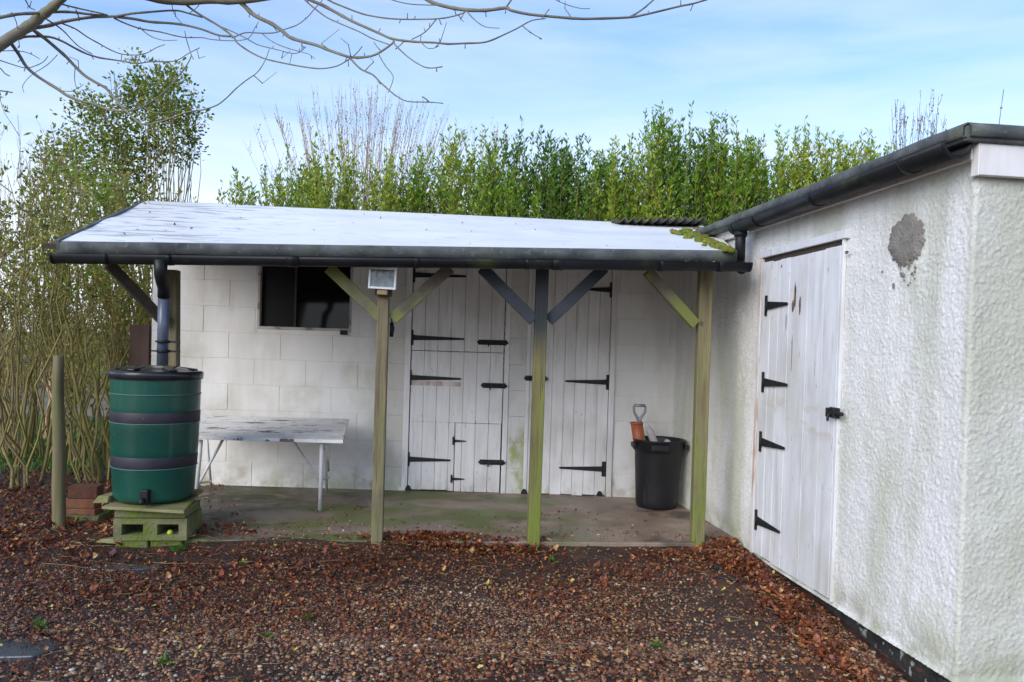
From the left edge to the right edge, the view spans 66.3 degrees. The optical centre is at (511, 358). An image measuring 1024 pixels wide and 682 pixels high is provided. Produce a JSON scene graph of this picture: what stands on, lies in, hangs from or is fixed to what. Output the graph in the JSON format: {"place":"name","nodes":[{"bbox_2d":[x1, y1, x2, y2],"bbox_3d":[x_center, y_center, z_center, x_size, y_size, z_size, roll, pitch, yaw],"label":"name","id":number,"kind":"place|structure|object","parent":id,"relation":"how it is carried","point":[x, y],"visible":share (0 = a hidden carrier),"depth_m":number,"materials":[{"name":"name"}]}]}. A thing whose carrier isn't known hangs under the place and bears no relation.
{"place":"outdoors","nodes":[
{"label":"outdoors","id":0,"kind":"place"},
{"bbox_2d":[0,413,110,475],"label":"grass","id":1,"kind":"structure","parent":0,"point":[43,458],"depth_m":7.46,"materials":[{"name":"green plant"}]},
{"bbox_2d":[1,331,127,415],"bbox_3d":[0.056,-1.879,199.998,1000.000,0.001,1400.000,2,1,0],"label":"field","id":2,"kind":"structure","parent":0,"point":[104,404],"depth_m":18.79,"materials":[{"name":"plant"}]},
{"bbox_2d":[0,292,67,386],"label":"field bush","id":3,"kind":"object","parent":2,"relation":"on","point":[5,366],"visible":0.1,"depth_m":21.97,"materials":[{"name":"green plant"}]},
{"bbox_2d":[22,296,109,382],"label":"field bush","id":4,"kind":"object","parent":2,"relation":"on","point":[67,353],"visible":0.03,"depth_m":24.97,"materials":[{"name":"green plant"}]},
{"bbox_2d":[51,297,137,394],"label":"field bush","id":5,"kind":"object","parent":2,"relation":"on","point":[96,371],"visible":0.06,"depth_m":20.75,"materials":[{"name":"green plant"}]},
{"bbox_2d":[889,89,946,151],"bbox_3d":[6.332,-1.367,12.515,0.793,5.677,0.920,2,1,14],"label":"bare sapling","id":6,"kind":"object","parent":2,"relation":"on","point":[918,130],"visible":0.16,"depth_m":12.38,"materials":[{"name":"grey plant"}]},
{"bbox_2d":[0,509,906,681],"bbox_3d":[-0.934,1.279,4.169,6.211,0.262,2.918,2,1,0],"label":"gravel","id":7,"kind":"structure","parent":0,"point":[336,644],"depth_m":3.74,"materials":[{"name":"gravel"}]},
{"bbox_2d":[0,413,917,681],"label":"ground","id":8,"kind":"structure","parent":0,"point":[590,553],"depth_m":4.20,"materials":[{"name":"brown gravel"}]},
{"bbox_2d":[0,638,64,660],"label":"stone slab","id":9,"kind":"structure","parent":8,"relation":"on","point":[12,651],"depth_m":3.50,"materials":[{"name":"stone"}]},
{"bbox_2d":[0,467,72,525],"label":"wire netting","id":10,"kind":"object","parent":8,"relation":"on","point":[28,493],"visible":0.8,"depth_m":5.22,"materials":[{"name":"grey metal"}]},
{"bbox_2d":[0,121,73,331],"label":"thicket shrub","id":11,"kind":"object","parent":8,"relation":"on","point":[19,234],"visible":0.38,"depth_m":7.07,"materials":[{"name":"green plant"}]},
{"bbox_2d":[32,616,49,628],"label":"weed","id":12,"kind":"object","parent":8,"relation":"on","point":[38,622],"visible":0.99,"depth_m":3.73,"materials":[{"name":"green plant"}]},
{"bbox_2d":[0,128,88,458],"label":"bare shrub","id":13,"kind":"object","parent":8,"relation":"on","point":[12,430],"visible":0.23,"depth_m":7.58,"materials":[{"name":"brown plant"}]},
{"bbox_2d":[0,92,99,460],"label":"thicket shrub","id":14,"kind":"object","parent":8,"relation":"on","point":[33,418],"visible":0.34,"depth_m":7.44,"materials":[{"name":"green plant"}]},
{"bbox_2d":[0,129,110,489],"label":"thicket shrub","id":15,"kind":"object","parent":8,"relation":"on","point":[19,461],"visible":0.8,"depth_m":6.11,"materials":[{"name":"green plant"}]},
{"bbox_2d":[51,355,66,528],"bbox_3d":[-2.982,0.677,5.164,0.110,1.387,0.084,2,1,0],"label":"fence stake","id":16,"kind":"object","parent":8,"relation":"on","point":[58,489],"visible":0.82,"depth_m":5.13,"materials":[{"name":"wood"}]},
{"bbox_2d":[0,150,153,484],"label":"thicket shrub","id":17,"kind":"object","parent":8,"relation":"on","point":[91,450],"visible":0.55,"depth_m":6.60,"materials":[{"name":"green plant"}]},
{"bbox_2d":[20,127,150,470],"bbox_3d":[-3.959,-0.637,7.464,1.219,3.353,1.838,1,1,-39],"label":"thicket shrub","id":18,"kind":"object","parent":8,"relation":"on","point":[60,351],"visible":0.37,"depth_m":7.25,"materials":[{"name":"green plant"}]},
{"bbox_2d":[66,510,111,522],"bbox_3d":[-2.961,1.123,5.442,0.270,0.100,0.200,2,1,-3],"label":"mossy block","id":19,"kind":"object","parent":8,"relation":"on","point":[104,515],"depth_m":5.35,"materials":[{"name":"concrete"}]},
{"bbox_2d":[66,506,103,514],"bbox_3d":[-2.963,1.052,5.421,0.225,0.042,0.110,2,1,3],"label":"brick","id":20,"kind":"object","parent":19,"relation":"on","point":[78,511],"visible":0.56,"depth_m":5.37,"materials":[{"name":"red brick"}]},
{"bbox_2d":[66,497,101,508],"bbox_3d":[-2.971,0.997,5.420,0.215,0.065,0.110,2,1,-2],"label":"brick","id":21,"kind":"object","parent":20,"relation":"on","point":[81,503],"visible":0.56,"depth_m":5.37,"materials":[{"name":"red brick"}]},
{"bbox_2d":[68,483,103,498],"bbox_3d":[-2.950,0.921,5.428,0.190,0.085,0.120,2,1,-7],"label":"brick","id":22,"kind":"object","parent":21,"relation":"on","point":[83,491],"visible":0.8,"depth_m":5.37,"materials":[{"name":"red brick"}]},
{"bbox_2d":[1,131,182,441],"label":"thicket shrub","id":23,"kind":"object","parent":8,"relation":"on","point":[50,373],"visible":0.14,"depth_m":8.95,"materials":[{"name":"green plant"}]},
{"bbox_2d":[97,537,121,543],"bbox_3d":[-2.519,1.141,4.932,0.158,0.035,0.080,2,1,0],"label":"wood offcut","id":24,"kind":"object","parent":8,"relation":"on","point":[107,540],"visible":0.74,"depth_m":4.90,"materials":[{"name":"beige wood"}]},
{"bbox_2d":[0,443,228,561],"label":"thicket leaf litter","id":25,"kind":"object","parent":8,"relation":"on","point":[86,554],"visible":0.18,"depth_m":5.34,"materials":[{"name":"brown plant"}]},
{"bbox_2d":[57,151,182,447],"bbox_3d":[-3.971,-0.562,8.181,1.332,3.182,1.828,1,1,-33],"label":"thicket shrub","id":26,"kind":"object","parent":8,"relation":"on","point":[134,303],"visible":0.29,"depth_m":8.04,"materials":[{"name":"green plant"}]},
{"bbox_2d":[32,47,214,365],"bbox_3d":[-4.827,-1.300,9.574,2.577,4.888,1.607,2,1,0],"label":"leafy tree","id":27,"kind":"object","parent":8,"relation":"on","point":[116,138],"visible":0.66,"depth_m":9.41,"materials":[{"name":"green plant"}]},
{"bbox_2d":[90,565,162,570],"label":"stone slab","id":28,"kind":"structure","parent":8,"relation":"on","point":[142,567],"depth_m":4.56,"materials":[{"name":"stone"}]},
{"bbox_2d":[115,541,149,547],"bbox_3d":[-2.403,1.248,5.060,0.195,0.220,0.310,2,1,-7],"label":"concrete block","id":29,"kind":"object","parent":8,"relation":"on","point":[135,543],"depth_m":4.91,"materials":[{"name":"green concrete"}]},
{"bbox_2d":[129,325,151,365],"bbox_3d":[-3.290,0.444,6.981,0.173,1.470,0.180,2,1,0],"label":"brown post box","id":30,"kind":"object","parent":8,"relation":"on","point":[140,345],"visible":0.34,"depth_m":6.88,"materials":[{"name":"brown metal"}]},
{"bbox_2d":[155,651,172,665],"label":"weed","id":31,"kind":"object","parent":8,"relation":"on","point":[162,660],"visible":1,"depth_m":3.43,"materials":[{"name":"green plant"}]},
{"bbox_2d":[150,540,182,546],"bbox_3d":[-2.207,1.253,5.094,0.189,0.220,0.310,2,1,-9],"label":"concrete block","id":32,"kind":"object","parent":8,"relation":"on","point":[168,543],"depth_m":4.94,"materials":[{"name":"green concrete"}]},
{"bbox_2d":[170,543,186,550],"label":"weed","id":33,"kind":"object","parent":8,"relation":"on","point":[174,548],"visible":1,"depth_m":4.83,"materials":[{"name":"green plant"}]},
{"bbox_2d":[193,174,271,205],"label":"hedge shrub","id":34,"kind":"object","parent":8,"relation":"on","point":[239,201],"visible":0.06,"depth_m":8.77,"materials":[{"name":"green plant"}]},
{"bbox_2d":[262,631,273,637],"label":"weed","id":35,"kind":"object","parent":8,"relation":"on","point":[269,634],"visible":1,"depth_m":3.70,"materials":[{"name":"green plant"}]},
{"bbox_2d":[227,161,332,208],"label":"hedge shrub","id":36,"kind":"object","parent":8,"relation":"on","point":[276,201],"visible":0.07,"depth_m":9.18,"materials":[{"name":"green plant"}]},
{"bbox_2d":[232,163,353,208],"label":"hedge shrub","id":37,"kind":"object","parent":8,"relation":"on","point":[300,169],"visible":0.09,"depth_m":9.91,"materials":[{"name":"green plant"}]},
{"bbox_2d":[277,132,364,209],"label":"hedge shrub","id":38,"kind":"object","parent":8,"relation":"on","point":[342,199],"visible":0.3,"depth_m":9.51,"materials":[{"name":"green plant"}]},
{"bbox_2d":[0,0,706,124],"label":"overhanging tree","id":39,"kind":"object","parent":8,"relation":"on","point":[33,22],"visible":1,"depth_m":3.41,"materials":[{"name":"brown plant"}]},
{"bbox_2d":[244,79,473,209],"bbox_3d":[-2.312,-1.396,11.482,3.418,5.255,0.835,2,1,0],"label":"bare shrub","id":40,"kind":"object","parent":8,"relation":"on","point":[379,155],"visible":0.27,"depth_m":11.36,"materials":[{"name":"brown plant"}]},
{"bbox_2d":[325,147,439,212],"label":"hedge shrub","id":41,"kind":"object","parent":8,"relation":"on","point":[387,197],"visible":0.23,"depth_m":9.23,"materials":[{"name":"green plant"}]},
{"bbox_2d":[332,169,455,212],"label":"hedge shrub","id":42,"kind":"object","parent":8,"relation":"on","point":[357,189],"visible":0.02,"depth_m":9.93,"materials":[{"name":"green plant"}]},
{"bbox_2d":[43,200,752,546],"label":"block shed","id":43,"kind":"structure","parent":8,"relation":"on","point":[273,311],"depth_m":6.79,"materials":[{"name":"concrete"}]},
{"bbox_2d":[257,266,352,334],"bbox_3d":[-1.795,-0.552,6.807,0.816,0.682,0.090,2,1,0],"label":"window","id":44,"kind":"structure","parent":43,"relation":"in","point":[319,303],"depth_m":6.84,"materials":[{"name":"black glass"}]},
{"bbox_2d":[124,205,635,245],"bbox_3d":[-0.903,-0.995,5.839,4.003,0.579,2.068,2,1,0],"label":"roof debris","id":45,"kind":"object","parent":43,"relation":"on","point":[313,229],"visible":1,"depth_m":5.53,"materials":[{"name":"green plant"}]},
{"bbox_2d":[368,267,396,296],"bbox_3d":[-0.814,-0.495,4.958,0.178,0.206,0.079,2,1,0],"label":"floodlight","id":46,"kind":"object","parent":43,"relation":"attached to","point":[382,281],"visible":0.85,"depth_m":4.93,"materials":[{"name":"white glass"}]},
{"bbox_2d":[389,319,394,336],"bbox_3d":[-0.784,-0.197,5.116,0.034,0.120,0.033,1,1,-36],"label":"hanging cable plug","id":47,"kind":"object","parent":43,"relation":"hanging from","point":[391,333],"visible":1,"depth_m":5.11,"materials":[{"name":"black plastic"}]},
{"bbox_2d":[407,351,506,492],"bbox_3d":[-0.483,0.553,6.795,0.867,1.212,0.073,2,1,0],"label":"lower door","id":48,"kind":"structure","parent":43,"relation":"in","point":[448,389],"depth_m":6.80,"materials":[{"name":"white paint"}]},
{"bbox_2d":[411,268,507,352],"bbox_3d":[-0.451,-0.453,6.777,0.857,0.791,0.072,2,1,0],"label":"upper door","id":49,"kind":"structure","parent":43,"relation":"in","point":[465,312],"depth_m":6.78,"materials":[{"name":"white paint"}]},
{"bbox_2d":[524,269,612,494],"bbox_3d":[0.482,0.185,6.784,0.753,2.011,0.080,2,1,0],"label":"plank door","id":50,"kind":"structure","parent":43,"relation":"in","point":[577,375],"depth_m":6.79,"materials":[{"name":"white paint"}]},
{"bbox_2d":[611,217,707,225],"bbox_3d":[1.236,-1.168,7.065,0.824,0.087,0.931,2,1,0],"label":"corrugated sheet","id":51,"kind":"object","parent":43,"relation":"on","point":[694,221],"visible":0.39,"depth_m":6.67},
{"bbox_2d":[670,227,736,252],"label":"roof moss","id":52,"kind":"object","parent":43,"relation":"on","point":[689,233],"visible":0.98,"depth_m":5.59,"materials":[{"name":"green plant"}]},
{"bbox_2d":[107,572,695,670],"bbox_3d":[-0.500,1.307,3.891,2.688,0.124,1.110,1,1,-27],"label":"pale fallen leaf scatter","id":53,"kind":"object","parent":8,"relation":"on","point":[487,582],"visible":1,"depth_m":3.52,"materials":[{"name":"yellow plant"}]},
{"bbox_2d":[89,485,742,546],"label":"concrete slab","id":54,"kind":"structure","parent":8,"relation":"on","point":[285,505],"depth_m":5.86,"materials":[{"name":"grey concrete"}]},
{"bbox_2d":[113,508,201,540],"bbox_3d":[-2.286,1.071,5.076,0.441,0.136,0.340,2,1,-7],"label":"hollow block","id":55,"kind":"object","parent":54,"relation":"on","point":[142,529],"depth_m":4.92,"materials":[{"name":"concrete"}]},
{"bbox_2d":[114,500,199,517],"bbox_3d":[-2.287,0.974,5.078,0.428,0.053,0.332,2,1,-6],"label":"concrete block","id":56,"kind":"object","parent":55,"relation":"on","point":[194,506],"depth_m":4.92,"materials":[{"name":"green concrete"}]},
{"bbox_2d":[102,495,197,513],"bbox_3d":[-2.286,0.936,5.098,0.537,0.018,0.560,2,1,0],"label":"wooden board","id":57,"kind":"object","parent":56,"relation":"on","point":[181,506],"visible":0.58,"depth_m":4.91,"materials":[{"name":"wood"}]},
{"bbox_2d":[93,492,114,502],"bbox_3d":[-2.575,0.894,5.158,0.082,0.046,0.429,2,1,9],"label":"wood offcut","id":58,"kind":"object","parent":57,"relation":"on","point":[106,498],"visible":0.45,"depth_m":4.98,"materials":[{"name":"wood"}]},
{"bbox_2d":[107,365,203,504],"bbox_3d":[-2.339,0.480,5.126,0.577,0.866,0.606,2,1,0],"label":"water butt","id":59,"kind":"object","parent":57,"relation":"on","point":[154,415],"visible":1,"depth_m":4.92,"materials":[{"name":"green plastic"}]},
{"bbox_2d":[193,489,202,494],"bbox_3d":[-2.191,0.912,5.338,0.145,0.026,0.080,2,1,0],"label":"wood offcut","id":60,"kind":"object","parent":57,"relation":"on","point":[198,491],"visible":0.45,"depth_m":5.32,"materials":[{"name":"wood"}]},
{"bbox_2d":[195,415,348,510],"bbox_3d":[-1.963,0.823,6.243,1.416,0.644,0.887,2,1,0],"label":"trestle table","id":61,"kind":"object","parent":54,"relation":"on","point":[323,432],"visible":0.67,"depth_m":6.09,"materials":[{"name":"white paint"}]},
{"bbox_2d":[631,436,688,509],"bbox_3d":[1.198,0.941,6.457,0.454,0.556,0.432,2,1,0],"label":"dustbin","id":62,"kind":"object","parent":54,"relation":"on","point":[657,470],"visible":0.98,"depth_m":6.30,"materials":[{"name":"black plastic"}]},
{"bbox_2d":[630,422,643,452],"bbox_3d":[1.041,0.662,6.436,0.152,0.284,0.113,2,1,0],"label":"orange tube","id":63,"kind":"object","parent":62,"relation":"in","point":[637,429],"visible":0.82,"depth_m":6.39,"materials":[{"name":"plastic"}]},
{"bbox_2d":[633,404,646,439],"bbox_3d":[1.117,0.779,6.414,0.294,0.806,0.054,2,1,-7],"label":"spade","id":64,"kind":"object","parent":62,"relation":"in","point":[638,419],"visible":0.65,"depth_m":6.38,"materials":[{"name":"grey metal"}]},
{"bbox_2d":[645,421,657,440],"bbox_3d":[1.139,0.655,6.342,0.159,0.289,0.067,1,1,-16],"label":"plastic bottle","id":65,"kind":"object","parent":62,"relation":"in","point":[650,433],"visible":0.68,"depth_m":6.31,"materials":[{"name":"white plastic"}]},
{"bbox_2d":[382,143,476,214],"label":"hedge shrub","id":66,"kind":"object","parent":8,"relation":"on","point":[419,194],"visible":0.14,"depth_m":9.40,"materials":[{"name":"green plant"}]},
{"bbox_2d":[0,531,876,681],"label":"yellow leaf litter","id":67,"kind":"object","parent":8,"relation":"on","point":[444,568],"visible":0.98,"depth_m":4.00,"materials":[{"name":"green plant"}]},
{"bbox_2d":[0,485,900,681],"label":"fallen leaves","id":68,"kind":"object","parent":8,"relation":"on","point":[788,601],"visible":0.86,"depth_m":4.28,"materials":[{"name":"brown plant"}]},
{"bbox_2d":[712,564,723,569],"bbox_3d":[1.283,1.295,4.854,0.086,0.022,0.074,2,1,0],"label":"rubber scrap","id":69,"kind":"object","parent":68,"relation":"on","point":[716,566],"visible":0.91,"depth_m":4.83,"materials":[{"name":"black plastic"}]},
{"bbox_2d":[711,575,747,581],"bbox_3d":[1.291,1.309,4.657,0.215,0.022,0.058,2,1,13],"label":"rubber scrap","id":70,"kind":"object","parent":68,"relation":"on","point":[730,578],"visible":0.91,"depth_m":4.64,"materials":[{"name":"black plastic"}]},
{"bbox_2d":[413,118,507,215],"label":"hedge shrub","id":71,"kind":"object","parent":8,"relation":"on","point":[451,161],"visible":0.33,"depth_m":9.41,"materials":[{"name":"green plant"}]},
{"bbox_2d":[425,147,542,216],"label":"hedge shrub","id":72,"kind":"object","parent":8,"relation":"on","point":[458,156],"visible":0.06,"depth_m":9.91,"materials":[{"name":"green plant"}]},
{"bbox_2d":[468,117,511,209],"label":"bare shrub","id":73,"kind":"object","parent":8,"relation":"on","point":[491,143],"visible":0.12,"depth_m":10.56,"materials":[{"name":"brown plant"}]},
{"bbox_2d":[446,151,548,457],"bbox_3d":[-0.246,-0.584,9.298,1.337,3.632,0.882,2,1,0],"label":"hedge shrub","id":74,"kind":"object","parent":8,"relation":"on","point":[507,196],"visible":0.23,"depth_m":9.12,"materials":[{"name":"green plant"}]},
{"bbox_2d":[469,115,585,218],"bbox_3d":[0.180,-0.837,9.618,1.441,4.152,0.915,2,1,0],"label":"hedge shrub","id":75,"kind":"object","parent":8,"relation":"on","point":[517,154],"visible":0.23,"depth_m":9.42,"materials":[{"name":"green plant"}]},
{"bbox_2d":[484,158,602,218],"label":"hedge shrub","id":76,"kind":"object","parent":8,"relation":"on","point":[545,195],"visible":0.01,"depth_m":9.91,"materials":[{"name":"green plant"}]},
{"bbox_2d":[548,555,558,561],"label":"weed","id":77,"kind":"object","parent":8,"relation":"on","point":[552,558],"visible":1,"depth_m":4.88,"materials":[{"name":"green plant"}]},
{"bbox_2d":[515,132,623,220],"bbox_3d":[0.684,-0.730,9.506,1.446,3.973,0.884,2,1,0],"label":"hedge shrub","id":78,"kind":"object","parent":8,"relation":"on","point":[563,176],"visible":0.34,"depth_m":9.33,"materials":[{"name":"green plant"}]},
{"bbox_2d":[561,143,645,220],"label":"hedge shrub","id":79,"kind":"object","parent":8,"relation":"on","point":[594,211],"visible":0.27,"depth_m":9.27,"materials":[{"name":"green plant"}]},
{"bbox_2d":[565,148,666,220],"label":"hedge shrub","id":80,"kind":"object","parent":8,"relation":"on","point":[603,183],"visible":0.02,"depth_m":10.04,"materials":[{"name":"green plant"}]},
{"bbox_2d":[587,133,679,221],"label":"hedge shrub","id":81,"kind":"object","parent":8,"relation":"on","point":[645,215],"visible":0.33,"depth_m":9.19,"materials":[{"name":"green plant"}]},
{"bbox_2d":[650,637,664,648],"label":"weed","id":82,"kind":"object","parent":8,"relation":"on","point":[654,644],"visible":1,"depth_m":3.72,"materials":[{"name":"green plant"}]},
{"bbox_2d":[631,100,700,219],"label":"hedge shrub","id":83,"kind":"object","parent":8,"relation":"on","point":[664,153],"visible":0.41,"depth_m":9.20,"materials":[{"name":"green plant"}]},
{"bbox_2d":[619,157,735,216],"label":"hedge shrub","id":84,"kind":"object","parent":8,"relation":"on","point":[656,193],"depth_m":9.96,"materials":[{"name":"green plant"}]},
{"bbox_2d":[660,124,753,225],"bbox_3d":[2.307,-0.739,9.480,1.417,4.087,0.903,2,1,0],"label":"hedge shrub","id":85,"kind":"object","parent":8,"relation":"on","point":[700,147],"visible":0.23,"depth_m":9.27,"materials":[{"name":"green plant"}]},
{"bbox_2d":[684,110,757,226],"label":"hedge shrub","id":86,"kind":"object","parent":8,"relation":"on","point":[746,180],"visible":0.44,"depth_m":9.18,"materials":[{"name":"green plant"}]},
{"bbox_2d":[693,146,788,215],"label":"hedge shrub","id":87,"kind":"object","parent":8,"relation":"on","point":[752,177],"visible":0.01,"depth_m":9.98,"materials":[{"name":"green plant"}]},
{"bbox_2d":[703,133,805,224],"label":"hedge shrub","id":88,"kind":"object","parent":8,"relation":"on","point":[763,174],"visible":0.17,"depth_m":9.31,"materials":[{"name":"green plant"}]},
{"bbox_2d":[746,157,829,204],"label":"hedge shrub","id":89,"kind":"object","parent":8,"relation":"on","point":[794,172],"depth_m":9.99,"materials":[{"name":"green plant"}]},
{"bbox_2d":[735,115,842,210],"bbox_3d":[3.314,-0.749,9.417,1.098,4.169,0.937,1,1,-29],"label":"hedge shrub","id":90,"kind":"object","parent":8,"relation":"on","point":[791,176],"visible":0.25,"depth_m":9.30,"materials":[{"name":"green plant"}]},
{"bbox_2d":[797,130,860,186],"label":"hedge shrub","id":91,"kind":"object","parent":8,"relation":"on","point":[827,173],"visible":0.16,"depth_m":9.35,"materials":[{"name":"green plant"}]},
{"bbox_2d":[673,122,1023,681],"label":"rendered outbuilding","id":92,"kind":"structure","parent":8,"relation":"on","point":[865,466],"depth_m":3.71,"materials":[{"name":"paint"}]},
{"bbox_2d":[753,240,848,598],"bbox_3d":[1.652,0.323,4.576,0.066,1.922,1.055,2,1,-7],"label":"door","id":93,"kind":"structure","parent":92,"relation":"in","point":[798,412],"depth_m":4.55,"materials":[{"name":"white paint"}]},
{"bbox_2d":[999,89,1003,123],"bbox_3d":[2.730,-1.385,4.375,0.024,0.230,0.011,1,1,-18],"label":"aerial wire","id":94,"kind":"object","parent":92,"relation":"on","point":[1001,107],"visible":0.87,"depth_m":4.37,"materials":[{"name":"grey metal"}]},
{"bbox_2d":[809,127,892,173],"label":"hedge shrub","id":95,"kind":"object","parent":8,"relation":"on","point":[867,149],"visible":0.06,"depth_m":9.31,"materials":[{"name":"green plant"}]},
{"bbox_2d":[841,148,891,167],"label":"hedge shrub","id":96,"kind":"object","parent":8,"relation":"on","point":[885,152],"depth_m":9.89,"materials":[{"name":"green plant"}]},
{"bbox_2d":[862,143,898,163],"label":"hedge shrub","id":97,"kind":"object","parent":8,"relation":"on","point":[880,152],"depth_m":9.34,"materials":[{"name":"green plant"}]},
{"bbox_2d":[0,0,1023,332],"label":"sky","id":98,"kind":"structure","parent":0,"point":[844,65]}
]}

